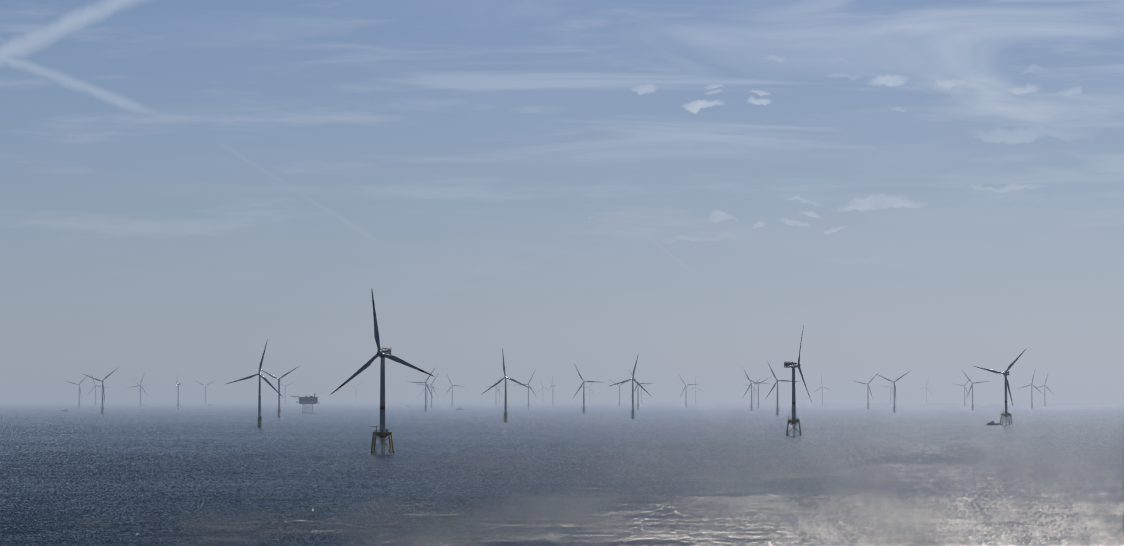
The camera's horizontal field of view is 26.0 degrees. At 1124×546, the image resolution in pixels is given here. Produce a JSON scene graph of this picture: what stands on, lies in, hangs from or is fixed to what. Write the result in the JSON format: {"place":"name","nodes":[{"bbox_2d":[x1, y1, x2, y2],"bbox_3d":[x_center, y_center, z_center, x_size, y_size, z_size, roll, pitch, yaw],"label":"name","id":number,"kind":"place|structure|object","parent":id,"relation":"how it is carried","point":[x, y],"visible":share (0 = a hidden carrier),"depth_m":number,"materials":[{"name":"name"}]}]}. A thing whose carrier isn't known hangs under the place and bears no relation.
{"place":"outdoors","nodes":[
{"label":"outdoors","id":0,"kind":"place"},
{"bbox_2d":[0,394,1123,545],"bbox_3d":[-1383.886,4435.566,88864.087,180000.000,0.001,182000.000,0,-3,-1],"label":"sea","id":1,"kind":"structure","parent":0,"point":[673,470],"depth_m":1796.60,"materials":[{"name":"liquid"}]},
{"bbox_2d":[67,377,85,407],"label":"wind turbine","id":2,"kind":"object","parent":1,"relation":"on","point":[79,403],"visible":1,"depth_m":9341.90,"materials":[{"name":"grey paint"}]},
{"bbox_2d":[88,373,105,405],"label":"wind turbine","id":3,"kind":"object","parent":1,"relation":"on","point":[95,390],"visible":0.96,"depth_m":10719.35,"materials":[{"name":"grey paint"}]},
{"bbox_2d":[84,367,118,413],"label":"wind turbine","id":4,"kind":"object","parent":1,"relation":"on","point":[102,408],"visible":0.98,"depth_m":6579.84,"materials":[{"name":"grey paint"}]},
{"bbox_2d":[128,373,147,405],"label":"wind turbine","id":5,"kind":"object","parent":1,"relation":"on","point":[140,402],"visible":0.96,"depth_m":10318.07,"materials":[{"name":"grey paint"}]},
{"bbox_2d":[175,376,180,408],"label":"wind turbine","id":6,"kind":"object","parent":1,"relation":"on","point":[178,394],"visible":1,"depth_m":8849.10,"materials":[{"name":"grey paint"}]},
{"bbox_2d":[195,380,213,404],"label":"wind turbine","id":7,"kind":"object","parent":1,"relation":"on","point":[205,390],"visible":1,"depth_m":11640.76,"materials":[{"name":"grey paint"}]},
{"bbox_2d":[227,339,281,426],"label":"wind turbine","id":8,"kind":"object","parent":1,"relation":"on","point":[259,417],"visible":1,"depth_m":4066.19,"materials":[{"name":"grey paint"}]},
{"bbox_2d":[258,366,298,416],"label":"wind turbine","id":9,"kind":"object","parent":1,"relation":"on","point":[279,409],"visible":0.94,"depth_m":5703.58,"materials":[{"name":"grey paint"}]},
{"bbox_2d":[292,393,319,412],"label":"offshore substation","id":10,"kind":"object","parent":1,"relation":"on","point":[305,400],"visible":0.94,"depth_m":7099.78,"materials":[{"name":"grey paint"}]},
{"bbox_2d":[330,289,432,453],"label":"wind turbine","id":11,"kind":"object","parent":1,"relation":"on","point":[383,433],"visible":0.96,"depth_m":2299.52,"materials":[{"name":"grey paint"}]},
{"bbox_2d":[413,367,435,410],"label":"wind turbine","id":12,"kind":"object","parent":1,"relation":"on","point":[425,390],"visible":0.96,"depth_m":7551.49,"materials":[{"name":"grey paint"}]},
{"bbox_2d":[417,373,438,407],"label":"wind turbine","id":13,"kind":"object","parent":1,"relation":"on","point":[431,390],"visible":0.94,"depth_m":9568.60,"materials":[{"name":"grey paint"}]},
{"bbox_2d":[445,375,464,405],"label":"wind turbine","id":14,"kind":"object","parent":1,"relation":"on","point":[452,391],"visible":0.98,"depth_m":10348.05,"materials":[{"name":"grey paint"}]},
{"bbox_2d":[494,381,507,403],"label":"wind turbine","id":15,"kind":"object","parent":1,"relation":"on","point":[499,391],"visible":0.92,"depth_m":13101.57,"materials":[{"name":"grey paint"}]},
{"bbox_2d":[482,348,530,420],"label":"wind turbine","id":16,"kind":"object","parent":1,"relation":"on","point":[505,412],"visible":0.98,"depth_m":4888.45,"materials":[{"name":"grey paint"}]},
{"bbox_2d":[520,372,535,408],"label":"wind turbine","id":17,"kind":"object","parent":1,"relation":"on","point":[528,389],"visible":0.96,"depth_m":8955.34,"materials":[{"name":"grey paint"}]},
{"bbox_2d":[573,364,596,412],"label":"wind turbine","id":18,"kind":"object","parent":1,"relation":"on","point":[583,407],"visible":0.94,"depth_m":6861.94,"materials":[{"name":"grey paint"}]},
{"bbox_2d":[610,380,624,405],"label":"wind turbine","id":19,"kind":"object","parent":1,"relation":"on","point":[619,392],"visible":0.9,"depth_m":10447.44,"materials":[{"name":"grey paint"}]},
{"bbox_2d":[607,353,651,417],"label":"wind turbine","id":20,"kind":"object","parent":1,"relation":"on","point":[632,409],"visible":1,"depth_m":5494.60,"materials":[{"name":"grey paint"}]},
{"bbox_2d":[629,370,649,408],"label":"wind turbine","id":21,"kind":"object","parent":1,"relation":"on","point":[637,403],"visible":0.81,"depth_m":8476.26,"materials":[{"name":"grey paint"}]},
{"bbox_2d":[678,374,696,406],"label":"wind turbine","id":22,"kind":"object","parent":1,"relation":"on","point":[686,394],"visible":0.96,"depth_m":9976.49,"materials":[{"name":"grey paint"}]},
{"bbox_2d":[687,376,703,403],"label":"wind turbine","id":23,"kind":"object","parent":1,"relation":"on","point":[695,387],"visible":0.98,"depth_m":12933.34,"materials":[{"name":"grey paint"}]},
{"bbox_2d":[742,370,759,410],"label":"wind turbine","id":24,"kind":"object","parent":1,"relation":"on","point":[751,405],"visible":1,"depth_m":7821.57,"materials":[{"name":"grey paint"}]},
{"bbox_2d":[742,379,759,404],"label":"wind turbine","id":25,"kind":"object","parent":1,"relation":"on","point":[753,392],"visible":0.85,"depth_m":11733.66,"materials":[{"name":"grey paint"}]},
{"bbox_2d":[747,378,768,407],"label":"wind turbine","id":26,"kind":"object","parent":1,"relation":"on","point":[758,390],"visible":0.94,"depth_m":9108.70,"materials":[{"name":"grey paint"}]},
{"bbox_2d":[766,361,798,414],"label":"wind turbine","id":27,"kind":"object","parent":1,"relation":"on","point":[777,410],"visible":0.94,"depth_m":6340.21,"materials":[{"name":"grey paint"}]},
{"bbox_2d":[784,326,811,434],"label":"wind turbine","id":28,"kind":"object","parent":1,"relation":"on","point":[794,420],"visible":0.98,"depth_m":3290.67,"materials":[{"name":"grey paint"}]},
{"bbox_2d":[813,374,828,404],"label":"wind turbine","id":29,"kind":"object","parent":1,"relation":"on","point":[822,390],"visible":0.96,"depth_m":11853.23,"materials":[{"name":"grey paint"}]},
{"bbox_2d":[855,377,874,408],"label":"wind turbine","id":30,"kind":"object","parent":1,"relation":"on","point":[867,392],"visible":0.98,"depth_m":8859.26,"materials":[{"name":"grey paint"}]},
{"bbox_2d":[885,379,895,403],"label":"wind turbine","id":31,"kind":"object","parent":1,"relation":"on","point":[890,391],"visible":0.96,"depth_m":12214.92,"materials":[{"name":"grey paint"}]},
{"bbox_2d":[877,371,909,411],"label":"wind turbine","id":32,"kind":"object","parent":1,"relation":"on","point":[894,389],"visible":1,"depth_m":7228.89,"materials":[{"name":"grey paint"}]},
{"bbox_2d":[920,378,932,402],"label":"wind turbine","id":33,"kind":"object","parent":1,"relation":"on","point":[926,391],"visible":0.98,"depth_m":14100.02,"materials":[{"name":"grey paint"}]},
{"bbox_2d":[951,377,971,405],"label":"wind turbine","id":34,"kind":"object","parent":1,"relation":"on","point":[964,390],"visible":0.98,"depth_m":10770.13,"materials":[{"name":"grey paint"}]},
{"bbox_2d":[962,370,988,409],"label":"wind turbine","id":35,"kind":"object","parent":1,"relation":"on","point":[972,389],"visible":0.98,"depth_m":8128.73,"materials":[{"name":"grey paint"}]},
{"bbox_2d":[986,421,998,424],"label":"boat","id":36,"kind":"object","parent":1,"relation":"on","point":[992,423],"visible":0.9,"depth_m":4352.48,"materials":[{"name":"grey paint"}]},
{"bbox_2d":[974,349,1025,424],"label":"wind turbine","id":37,"kind":"object","parent":1,"relation":"on","point":[1006,414],"visible":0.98,"depth_m":4356.42,"materials":[{"name":"grey paint"}]},
{"bbox_2d":[1018,371,1038,407],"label":"wind turbine","id":38,"kind":"object","parent":1,"relation":"on","point":[1031,384],"visible":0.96,"depth_m":9029.73,"materials":[{"name":"grey paint"}]},
{"bbox_2d":[1036,372,1053,406],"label":"wind turbine","id":39,"kind":"object","parent":1,"relation":"on","point":[1044,391],"visible":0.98,"depth_m":10262.39,"materials":[{"name":"grey paint"}]},
{"bbox_2d":[0,0,1123,393],"label":"sky","id":40,"kind":"structure","parent":0,"point":[932,189],"materials":[{"name":"blue"}]}
]}

